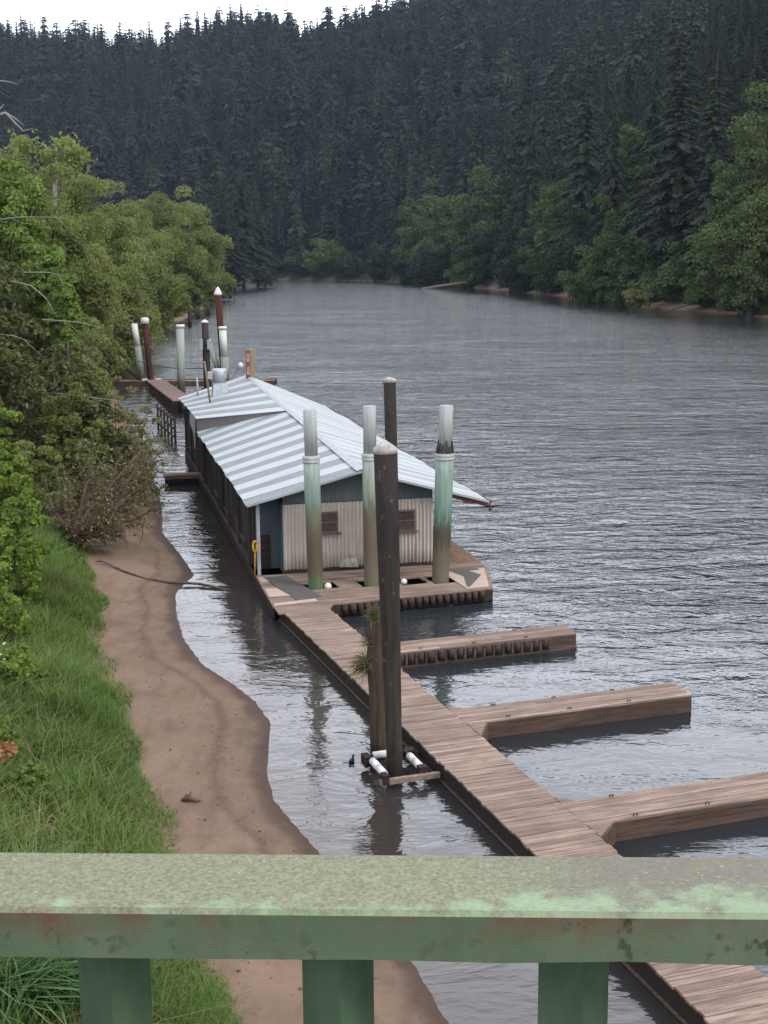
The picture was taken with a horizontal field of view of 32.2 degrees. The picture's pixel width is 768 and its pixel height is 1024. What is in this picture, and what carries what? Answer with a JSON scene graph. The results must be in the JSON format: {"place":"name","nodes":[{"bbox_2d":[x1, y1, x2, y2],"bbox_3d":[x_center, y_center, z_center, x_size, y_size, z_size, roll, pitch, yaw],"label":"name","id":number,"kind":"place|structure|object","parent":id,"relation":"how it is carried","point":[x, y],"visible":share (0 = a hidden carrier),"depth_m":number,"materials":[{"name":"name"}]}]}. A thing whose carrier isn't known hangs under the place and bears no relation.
{"place":"outdoors","nodes":[
{"label":"outdoors","id":0,"kind":"place"},
{"bbox_2d":[0,824,197,1023],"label":"tall grass","id":1,"kind":"structure","parent":0,"point":[35,973],"depth_m":15.44,"materials":[{"name":"plant"}]},
{"bbox_2d":[0,0,408,46],"label":"sky","id":2,"kind":"structure","parent":0,"point":[134,14],"materials":[{"name":"white"}]},
{"bbox_2d":[0,853,767,1023],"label":"bridge railing","id":3,"kind":"object","parent":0,"point":[337,925],"visible":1,"depth_m":1.12,"materials":[{"name":"green paint"}]},
{"bbox_2d":[0,91,767,1023],"bbox_3d":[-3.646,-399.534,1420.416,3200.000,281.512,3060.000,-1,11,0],"label":"ground","id":4,"kind":"structure","parent":0,"point":[198,693],"depth_m":27.38,"materials":[{"name":"soil"}]},
{"bbox_2d":[0,714,24,747],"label":"shrub","id":5,"kind":"object","parent":4,"relation":"on","point":[4,729],"visible":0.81,"depth_m":23.71,"materials":[{"name":"green plant"}]},
{"bbox_2d":[0,536,32,637],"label":"shrub","id":6,"kind":"object","parent":4,"relation":"on","point":[18,623],"visible":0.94,"depth_m":30.93,"materials":[{"name":"green plant"}]},
{"bbox_2d":[0,472,46,606],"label":"shrub","id":7,"kind":"object","parent":4,"relation":"on","point":[21,574],"visible":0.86,"depth_m":34.51,"materials":[{"name":"green plant"}]},
{"bbox_2d":[0,642,49,685],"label":"shrub","id":8,"kind":"object","parent":4,"relation":"on","point":[14,658],"visible":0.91,"depth_m":27.39,"materials":[{"name":"green plant"}]},
{"bbox_2d":[0,406,50,585],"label":"shrub","id":9,"kind":"object","parent":4,"relation":"on","point":[11,461],"visible":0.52,"depth_m":36.30,"materials":[{"name":"green plant"}]},
{"bbox_2d":[3,759,61,801],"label":"shrub","id":10,"kind":"object","parent":4,"relation":"on","point":[39,770],"visible":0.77,"depth_m":22.11,"materials":[{"name":"green plant"}]},
{"bbox_2d":[0,156,66,407],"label":"alder tree","id":11,"kind":"object","parent":4,"relation":"on","point":[15,195],"visible":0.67,"depth_m":63.57,"materials":[{"name":"green plant"}]},
{"bbox_2d":[0,146,69,276],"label":"alder tree","id":12,"kind":"object","parent":4,"relation":"on","point":[6,156],"visible":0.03,"depth_m":88.90,"materials":[{"name":"green plant"}]},
{"bbox_2d":[0,285,70,489],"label":"bush","id":13,"kind":"object","parent":4,"relation":"on","point":[29,379],"visible":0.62,"depth_m":50.28,"materials":[{"name":"green plant"}]},
{"bbox_2d":[18,244,65,366],"bbox_3d":[-15.086,-6.875,59.755,2.279,10.180,2.620,-9,14,-37],"label":"alder tree","id":14,"kind":"object","parent":4,"relation":"on","point":[40,260],"visible":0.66,"depth_m":58.62,"materials":[{"name":"green plant"}]},
{"bbox_2d":[15,439,76,526],"bbox_3d":[-12.130,-0.890,46.584,2.498,3.382,2.180,-5,12,-24],"label":"shrub","id":15,"kind":"object","parent":4,"relation":"on","point":[36,468],"visible":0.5,"depth_m":46.07,"materials":[{"name":"green plant"}]},
{"bbox_2d":[4,129,97,206],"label":"tree","id":16,"kind":"object","parent":4,"relation":"on","point":[22,145],"visible":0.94,"depth_m":113.60,"materials":[{"name":"green plant"}]},
{"bbox_2d":[4,269,97,444],"bbox_3d":[-16.659,-6.862,62.135,6.473,8.888,5.822,-4,11,-17],"label":"bush","id":17,"kind":"object","parent":4,"relation":"on","point":[18,299],"visible":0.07,"depth_m":60.62,"materials":[{"name":"green plant"}]},
{"bbox_2d":[0,258,128,496],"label":"bush","id":18,"kind":"object","parent":4,"relation":"on","point":[8,316],"visible":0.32,"depth_m":57.07,"materials":[{"name":"green plant"}]},
{"bbox_2d":[44,274,88,373],"bbox_3d":[-13.663,-5.664,57.961,1.729,9.307,1.853,5,12,25],"label":"alder tree","id":19,"kind":"object","parent":4,"relation":"on","point":[65,306],"visible":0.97,"depth_m":57.05,"materials":[{"name":"green plant"}]},
{"bbox_2d":[19,160,117,328],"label":"alder tree","id":20,"kind":"object","parent":4,"relation":"on","point":[61,234],"visible":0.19,"depth_m":97.32,"materials":[{"name":"green plant"}]},
{"bbox_2d":[32,382,117,510],"bbox_3d":[-11.484,-2.204,50.265,3.084,5.533,2.638,10,15,44],"label":"shrub","id":21,"kind":"object","parent":4,"relation":"on","point":[69,417],"visible":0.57,"depth_m":49.88,"materials":[{"name":"green plant"}]},
{"bbox_2d":[36,317,113,411],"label":"bush","id":22,"kind":"object","parent":4,"relation":"on","point":[92,339],"visible":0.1,"depth_m":83.76,"materials":[{"name":"green plant"}]},
{"bbox_2d":[46,237,121,363],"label":"alder tree","id":23,"kind":"object","parent":4,"relation":"on","point":[89,303],"visible":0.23,"depth_m":97.94,"materials":[{"name":"green plant"}]},
{"bbox_2d":[53,431,116,513],"bbox_3d":[-11.124,-0.870,49.578,2.562,4.121,2.295,2,11,14],"label":"shrub","id":24,"kind":"object","parent":4,"relation":"on","point":[80,443],"visible":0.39,"depth_m":49.43,"materials":[{"name":"green plant"}]},
{"bbox_2d":[10,341,161,512],"bbox_3d":[-12.797,-3.161,54.423,7.164,7.595,7.049,-4,11,-18],"label":"bush","id":25,"kind":"object","parent":4,"relation":"on","point":[53,372],"visible":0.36,"depth_m":53.66,"materials":[{"name":"green plant"}]},
{"bbox_2d":[38,171,133,324],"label":"alder tree","id":26,"kind":"object","parent":4,"relation":"on","point":[78,200],"visible":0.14,"depth_m":121.24,"materials":[{"name":"green plant"}]},
{"bbox_2d":[65,329,120,399],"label":"bush","id":27,"kind":"object","parent":4,"relation":"on","point":[107,355],"visible":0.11,"depth_m":95.51,"materials":[{"name":"green plant"}]},
{"bbox_2d":[0,633,210,1023],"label":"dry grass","id":28,"kind":"structure","parent":4,"relation":"on","point":[60,798],"depth_m":22.38,"materials":[{"name":"plant"}]},
{"bbox_2d":[37,432,179,555],"bbox_3d":[-9.023,-0.497,46.166,3.794,4.133,6.884,6,12,30],"label":"bare shrub","id":29,"kind":"object","parent":4,"relation":"on","point":[90,524],"visible":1,"depth_m":45.39,"materials":[{"name":"brown plant"}]},
{"bbox_2d":[69,186,161,318],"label":"alder tree","id":30,"kind":"object","parent":4,"relation":"on","point":[120,250],"visible":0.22,"depth_m":155.53,"materials":[{"name":"green plant"}]},
{"bbox_2d":[76,357,156,491],"bbox_3d":[-11.059,-3.299,55.363,3.045,6.133,3.419,-10,14,-40],"label":"shrub","id":31,"kind":"object","parent":4,"relation":"on","point":[118,412],"visible":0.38,"depth_m":54.78,"materials":[{"name":"green plant"}]},
{"bbox_2d":[0,513,251,1023],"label":"grass","id":32,"kind":"structure","parent":4,"relation":"on","point":[59,581],"depth_m":24.84,"materials":[{"name":"plant"}]},
{"bbox_2d":[109,304,142,377],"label":"bush","id":33,"kind":"object","parent":4,"relation":"on","point":[120,328],"visible":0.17,"depth_m":116.95,"materials":[{"name":"green plant"}]},
{"bbox_2d":[95,252,168,362],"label":"alder tree","id":34,"kind":"object","parent":4,"relation":"on","point":[131,294],"visible":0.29,"depth_m":132.73,"materials":[{"name":"green plant"}]},
{"bbox_2d":[100,179,174,284],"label":"alder tree","id":35,"kind":"object","parent":4,"relation":"on","point":[158,241],"visible":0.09,"depth_m":207.63,"materials":[{"name":"green plant"}]},
{"bbox_2d":[117,406,168,505],"bbox_3d":[-9.727,-2.018,54.401,2.148,4.665,2.041,-4,11,-20],"label":"shrub","id":36,"kind":"object","parent":4,"relation":"on","point":[141,432],"visible":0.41,"depth_m":54.26,"materials":[{"name":"green plant"}]},
{"bbox_2d":[121,234,194,329],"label":"alder tree","id":37,"kind":"object","parent":4,"relation":"on","point":[166,300],"visible":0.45,"depth_m":194.87,"materials":[{"name":"green plant"}]},
{"bbox_2d":[128,191,205,312],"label":"alder tree","id":38,"kind":"object","parent":4,"relation":"on","point":[183,244],"visible":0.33,"depth_m":254.73,"materials":[{"name":"green plant"}]},
{"bbox_2d":[177,230,222,309],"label":"alder tree","id":39,"kind":"object","parent":4,"relation":"on","point":[199,282],"visible":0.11,"depth_m":266.43,"materials":[{"name":"green plant"}]},
{"bbox_2d":[169,185,234,285],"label":"alder tree","id":40,"kind":"object","parent":4,"relation":"on","point":[206,239],"visible":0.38,"depth_m":320.77,"materials":[{"name":"green plant"}]},
{"bbox_2d":[210,175,253,277],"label":"conifer tree","id":41,"kind":"object","parent":4,"relation":"on","point":[220,227],"visible":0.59,"depth_m":450.33,"materials":[{"name":"green plant"}]},
{"bbox_2d":[219,206,258,290],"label":"conifer tree","id":42,"kind":"object","parent":4,"relation":"on","point":[233,265],"visible":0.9,"depth_m":445.76,"materials":[{"name":"green plant"}]},
{"bbox_2d":[222,162,276,288],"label":"conifer tree","id":43,"kind":"object","parent":4,"relation":"on","point":[248,237],"visible":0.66,"depth_m":465.87,"materials":[{"name":"green plant"}]},
{"bbox_2d":[245,178,279,288],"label":"conifer tree","id":44,"kind":"object","parent":4,"relation":"on","point":[260,226],"visible":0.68,"depth_m":480.76,"materials":[{"name":"green plant"}]},
{"bbox_2d":[277,249,318,274],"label":"riverside tree","id":45,"kind":"object","parent":4,"relation":"on","point":[295,263],"visible":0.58,"depth_m":665.49,"materials":[{"name":"green plant"}]},
{"bbox_2d":[301,238,354,274],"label":"riverside tree","id":46,"kind":"object","parent":4,"relation":"on","point":[326,252],"visible":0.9,"depth_m":656.75,"materials":[{"name":"green plant"}]},
{"bbox_2d":[334,253,369,275],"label":"riverside tree","id":47,"kind":"object","parent":4,"relation":"on","point":[345,263],"visible":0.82,"depth_m":643.84,"materials":[{"name":"green plant"}]},
{"bbox_2d":[358,242,396,280],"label":"riverside tree","id":48,"kind":"object","parent":4,"relation":"on","point":[376,268],"visible":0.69,"depth_m":612.34,"materials":[{"name":"green plant"}]},
{"bbox_2d":[0,0,757,264],"bbox_3d":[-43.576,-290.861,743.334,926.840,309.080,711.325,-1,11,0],"label":"forest","id":49,"kind":"object","parent":4,"relation":"on","point":[454,88],"visible":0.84,"depth_m":754.30,"materials":[{"name":"plant"}]},
{"bbox_2d":[386,240,419,282],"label":"riverside tree","id":50,"kind":"object","parent":4,"relation":"on","point":[400,270],"visible":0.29,"depth_m":571.12,"materials":[{"name":"green plant"}]},
{"bbox_2d":[391,196,432,282],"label":"riverside tree","id":51,"kind":"object","parent":4,"relation":"on","point":[404,214],"visible":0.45,"depth_m":565.67,"materials":[{"name":"green plant"}]},
{"bbox_2d":[404,256,449,283],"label":"riverside tree","id":52,"kind":"object","parent":4,"relation":"on","point":[421,277],"visible":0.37,"depth_m":536.25,"materials":[{"name":"green plant"}]},
{"bbox_2d":[404,177,461,283],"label":"riverside tree","id":53,"kind":"object","parent":4,"relation":"on","point":[434,225],"visible":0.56,"depth_m":535.66,"materials":[{"name":"green plant"}]},
{"bbox_2d":[411,221,469,284],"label":"riverside tree","id":54,"kind":"object","parent":4,"relation":"on","point":[441,263],"visible":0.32,"depth_m":509.53,"materials":[{"name":"green plant"}]},
{"bbox_2d":[430,192,480,269],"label":"riverside tree","id":55,"kind":"object","parent":4,"relation":"on","point":[457,235],"visible":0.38,"depth_m":481.44,"materials":[{"name":"green plant"}]},
{"bbox_2d":[443,260,491,287],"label":"riverside tree","id":56,"kind":"object","parent":4,"relation":"on","point":[457,273],"visible":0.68,"depth_m":467.62,"materials":[{"name":"green plant"}]},
{"bbox_2d":[449,224,502,277],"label":"riverside tree","id":57,"kind":"object","parent":4,"relation":"on","point":[482,263],"visible":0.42,"depth_m":458.61,"materials":[{"name":"green plant"}]},
{"bbox_2d":[468,164,512,255],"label":"riverside tree","id":58,"kind":"object","parent":4,"relation":"on","point":[485,204],"visible":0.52,"depth_m":472.25,"materials":[{"name":"green plant"}]},
{"bbox_2d":[484,176,525,261],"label":"riverside tree","id":59,"kind":"object","parent":4,"relation":"on","point":[502,204],"visible":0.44,"depth_m":436.85,"materials":[{"name":"green plant"}]},
{"bbox_2d":[489,209,528,288],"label":"riverside tree","id":60,"kind":"object","parent":4,"relation":"on","point":[504,249],"visible":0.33,"depth_m":409.58,"materials":[{"name":"green plant"}]},
{"bbox_2d":[491,256,539,292],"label":"riverside tree","id":61,"kind":"object","parent":4,"relation":"on","point":[515,280],"visible":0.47,"depth_m":393.07,"materials":[{"name":"green plant"}]},
{"bbox_2d":[505,227,543,281],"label":"riverside tree","id":62,"kind":"object","parent":4,"relation":"on","point":[523,241],"visible":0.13,"depth_m":386.88,"materials":[{"name":"green plant"}]},
{"bbox_2d":[505,101,548,231],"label":"conifer tree","id":63,"kind":"object","parent":4,"relation":"on","point":[531,198],"visible":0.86,"depth_m":407.01,"materials":[{"name":"green plant"}]},
{"bbox_2d":[516,196,564,290],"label":"riverside tree","id":64,"kind":"object","parent":4,"relation":"on","point":[535,256],"visible":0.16,"depth_m":371.72,"materials":[{"name":"green plant"}]},
{"bbox_2d":[531,255,576,292],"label":"riverside tree","id":65,"kind":"object","parent":4,"relation":"on","point":[547,274],"visible":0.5,"depth_m":358.95,"materials":[{"name":"green plant"}]},
{"bbox_2d":[534,179,601,293],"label":"riverside tree","id":66,"kind":"object","parent":4,"relation":"on","point":[550,193],"visible":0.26,"depth_m":361.52,"materials":[{"name":"green plant"}]},
{"bbox_2d":[537,40,609,265],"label":"conifer tree","id":67,"kind":"object","parent":4,"relation":"on","point":[581,193],"visible":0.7,"depth_m":347.22,"materials":[{"name":"green plant"}]},
{"bbox_2d":[549,205,602,297],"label":"riverside tree","id":68,"kind":"object","parent":4,"relation":"on","point":[578,234],"visible":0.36,"depth_m":331.58,"materials":[{"name":"green plant"}]},
{"bbox_2d":[554,245,612,301],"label":"riverside tree","id":69,"kind":"object","parent":4,"relation":"on","point":[585,291],"visible":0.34,"depth_m":305.01,"materials":[{"name":"green plant"}]},
{"bbox_2d":[584,81,633,251],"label":"conifer tree","id":70,"kind":"object","parent":4,"relation":"on","point":[610,190],"visible":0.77,"depth_m":315.54,"materials":[{"name":"green plant"}]},
{"bbox_2d":[582,194,640,301],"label":"riverside tree","id":71,"kind":"object","parent":4,"relation":"on","point":[595,265],"visible":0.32,"depth_m":297.80,"materials":[{"name":"green plant"}]},
{"bbox_2d":[592,230,665,304],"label":"riverside tree","id":72,"kind":"object","parent":4,"relation":"on","point":[631,255],"visible":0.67,"depth_m":284.98,"materials":[{"name":"green plant"}]},
{"bbox_2d":[604,124,656,208],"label":"riverside tree","id":73,"kind":"object","parent":4,"relation":"on","point":[631,132],"visible":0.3,"depth_m":319.14,"materials":[{"name":"green plant"}]},
{"bbox_2d":[621,288,654,308],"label":"bush","id":74,"kind":"object","parent":4,"relation":"on","point":[640,298],"visible":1,"depth_m":260.98,"materials":[{"name":"green plant"}]},
{"bbox_2d":[605,47,688,264],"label":"conifer tree","id":75,"kind":"object","parent":4,"relation":"on","point":[652,107],"visible":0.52,"depth_m":289.30,"materials":[{"name":"green plant"}]},
{"bbox_2d":[627,270,666,301],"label":"bush","id":76,"kind":"object","parent":4,"relation":"on","point":[647,277],"visible":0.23,"depth_m":273.55,"materials":[{"name":"green plant"}]},
{"bbox_2d":[612,4,708,265],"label":"conifer tree","id":77,"kind":"object","parent":4,"relation":"on","point":[673,179],"visible":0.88,"depth_m":275.38,"materials":[{"name":"green plant"}]},
{"bbox_2d":[641,241,695,302],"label":"riverside tree","id":78,"kind":"object","parent":4,"relation":"on","point":[667,281],"visible":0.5,"depth_m":261.49,"materials":[{"name":"green plant"}]},
{"bbox_2d":[655,44,740,279],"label":"conifer tree","id":79,"kind":"object","parent":4,"relation":"on","point":[704,191],"visible":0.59,"depth_m":253.01,"materials":[{"name":"green plant"}]},
{"bbox_2d":[678,232,724,307],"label":"riverside tree","id":80,"kind":"object","parent":4,"relation":"on","point":[692,293],"visible":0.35,"depth_m":245.03,"materials":[{"name":"green plant"}]},
{"bbox_2d":[712,27,734,133],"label":"conifer tree","id":81,"kind":"object","parent":4,"relation":"on","point":[725,60],"visible":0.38,"depth_m":325.65,"materials":[{"name":"green plant"}]},
{"bbox_2d":[692,160,762,311],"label":"riverside tree","id":82,"kind":"object","parent":4,"relation":"on","point":[721,189],"visible":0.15,"depth_m":233.65,"materials":[{"name":"green plant"}]},
{"bbox_2d":[691,79,767,315],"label":"riverside tree","id":83,"kind":"object","parent":4,"relation":"on","point":[756,192],"visible":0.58,"depth_m":224.30,"materials":[{"name":"green plant"}]},
{"bbox_2d":[707,70,767,288],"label":"conifer tree","id":84,"kind":"object","parent":4,"relation":"on","point":[743,113],"visible":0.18,"depth_m":237.56,"materials":[{"name":"green plant"}]},
{"bbox_2d":[710,200,767,313],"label":"riverside tree","id":85,"kind":"object","parent":4,"relation":"on","point":[747,281],"visible":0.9,"depth_m":219.43,"materials":[{"name":"green plant"}]},
{"bbox_2d":[716,260,767,315],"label":"riverside tree","id":86,"kind":"object","parent":4,"relation":"on","point":[725,303],"visible":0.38,"depth_m":223.22,"materials":[{"name":"green plant"}]},
{"bbox_2d":[728,35,767,156],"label":"conifer tree","id":87,"kind":"object","parent":4,"relation":"on","point":[755,62],"visible":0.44,"depth_m":273.15,"materials":[{"name":"green plant"}]},
{"bbox_2d":[733,25,767,123],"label":"conifer tree","id":88,"kind":"object","parent":4,"relation":"on","point":[763,65],"visible":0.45,"depth_m":307.26,"materials":[{"name":"green plant"}]},
{"bbox_2d":[115,281,767,1023],"bbox_3d":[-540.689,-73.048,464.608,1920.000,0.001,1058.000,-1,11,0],"label":"water","id":89,"kind":"structure","parent":0,"point":[611,461],"depth_m":46.73,"materials":[{"name":"liquid"}]},
{"bbox_2d":[141,317,152,379],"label":"timber piling","id":90,"kind":"object","parent":89,"relation":"in","point":[144,321],"visible":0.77,"depth_m":110.08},
{"bbox_2d":[156,404,176,443],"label":"lattice railing","id":91,"kind":"object","parent":89,"relation":"in","point":[161,426],"visible":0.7,"depth_m":76.49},
{"bbox_2d":[176,324,184,392],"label":"sleeved piling","id":92,"kind":"object","parent":89,"relation":"in","point":[180,344],"visible":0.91,"depth_m":98.35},
{"bbox_2d":[164,472,200,485],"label":"beam walkway","id":93,"kind":"structure","parent":89,"relation":"on","point":[182,479],"depth_m":60.38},
{"bbox_2d":[114,379,276,385],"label":"float","id":94,"kind":"object","parent":89,"relation":"on","point":[137,382],"visible":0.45,"depth_m":109.20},
{"bbox_2d":[145,379,186,404],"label":"gangway","id":95,"kind":"object","parent":94,"relation":"on","point":[168,392],"visible":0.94,"depth_m":97.61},
{"bbox_2d":[199,319,211,388],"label":"timber piling","id":96,"kind":"object","parent":89,"relation":"in","point":[205,345],"visible":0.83,"depth_m":99.65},
{"bbox_2d":[302,409,322,589],"bbox_3d":[-2.094,0.315,39.426,0.569,6.720,0.526,-1,11,0],"label":"sleeved piling","id":97,"kind":"object","parent":89,"relation":"in","point":[311,466],"visible":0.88,"depth_m":39.12,"materials":[{"name":"green plastic"}]},
{"bbox_2d":[178,349,492,619],"bbox_3d":[-3.069,-2.508,52.871,7.870,5.970,33.130,-3,11,-12],"label":"boathouse","id":98,"kind":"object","parent":89,"relation":"on","point":[245,433],"visible":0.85,"depth_m":42.31,"materials":[{"name":"metal"}]},
{"bbox_2d":[321,511,341,534],"bbox_3d":[-1.761,0.347,41.466,0.860,0.710,0.120,-3,11,-12],"label":"window","id":99,"kind":"structure","parent":98,"relation":"in","point":[329,520],"depth_m":41.46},
{"bbox_2d":[399,509,418,532],"bbox_3d":[0.570,0.292,41.993,1.040,0.720,0.120,-3,11,-12],"label":"window","id":100,"kind":"structure","parent":98,"relation":"in","point":[406,517],"depth_m":42.01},
{"bbox_2d":[341,601,385,753],"bbox_3d":[-0.340,3.864,27.161,1.164,4.287,0.884,-1,11,0],"label":"broken piling","id":101,"kind":"object","parent":89,"relation":"in","point":[371,666],"visible":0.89,"depth_m":26.95,"materials":[{"name":"weathered wood"},{"name":"grass"}]},
{"bbox_2d":[361,405,378,586],"bbox_3d":[-0.398,0.206,39.755,0.504,6.780,0.504,-1,11,0],"label":"sleeved piling","id":102,"kind":"object","parent":89,"relation":"in","point":[371,576],"visible":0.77,"depth_m":39.46,"materials":[{"name":"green plastic"}]},
{"bbox_2d":[373,440,402,776],"bbox_3d":[0.091,2.404,25.761,0.544,7.670,0.475,-1,11,0],"label":"timber piling","id":103,"kind":"object","parent":89,"relation":"in","point":[386,482],"visible":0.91,"depth_m":25.43,"materials":[{"name":"wood"}]},
{"bbox_2d":[383,377,399,579],"bbox_3d":[0.250,-0.290,40.202,0.494,7.576,0.396,-1,11,0],"label":"timber piling","id":104,"kind":"object","parent":89,"relation":"in","point":[390,414],"visible":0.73,"depth_m":39.56,"materials":[{"name":"wood"}]},
{"bbox_2d":[432,405,454,583],"bbox_3d":[1.762,0.148,40.093,0.741,6.730,0.600,-1,11,0],"label":"sleeved piling","id":105,"kind":"object","parent":89,"relation":"in","point":[444,458],"visible":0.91,"depth_m":39.77,"materials":[{"name":"green plastic"}]},
{"bbox_2d":[279,603,767,1023],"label":"floating dock","id":106,"kind":"object","parent":89,"relation":"on","point":[512,808],"visible":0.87,"depth_m":25.06,"materials":[{"name":"wood"}]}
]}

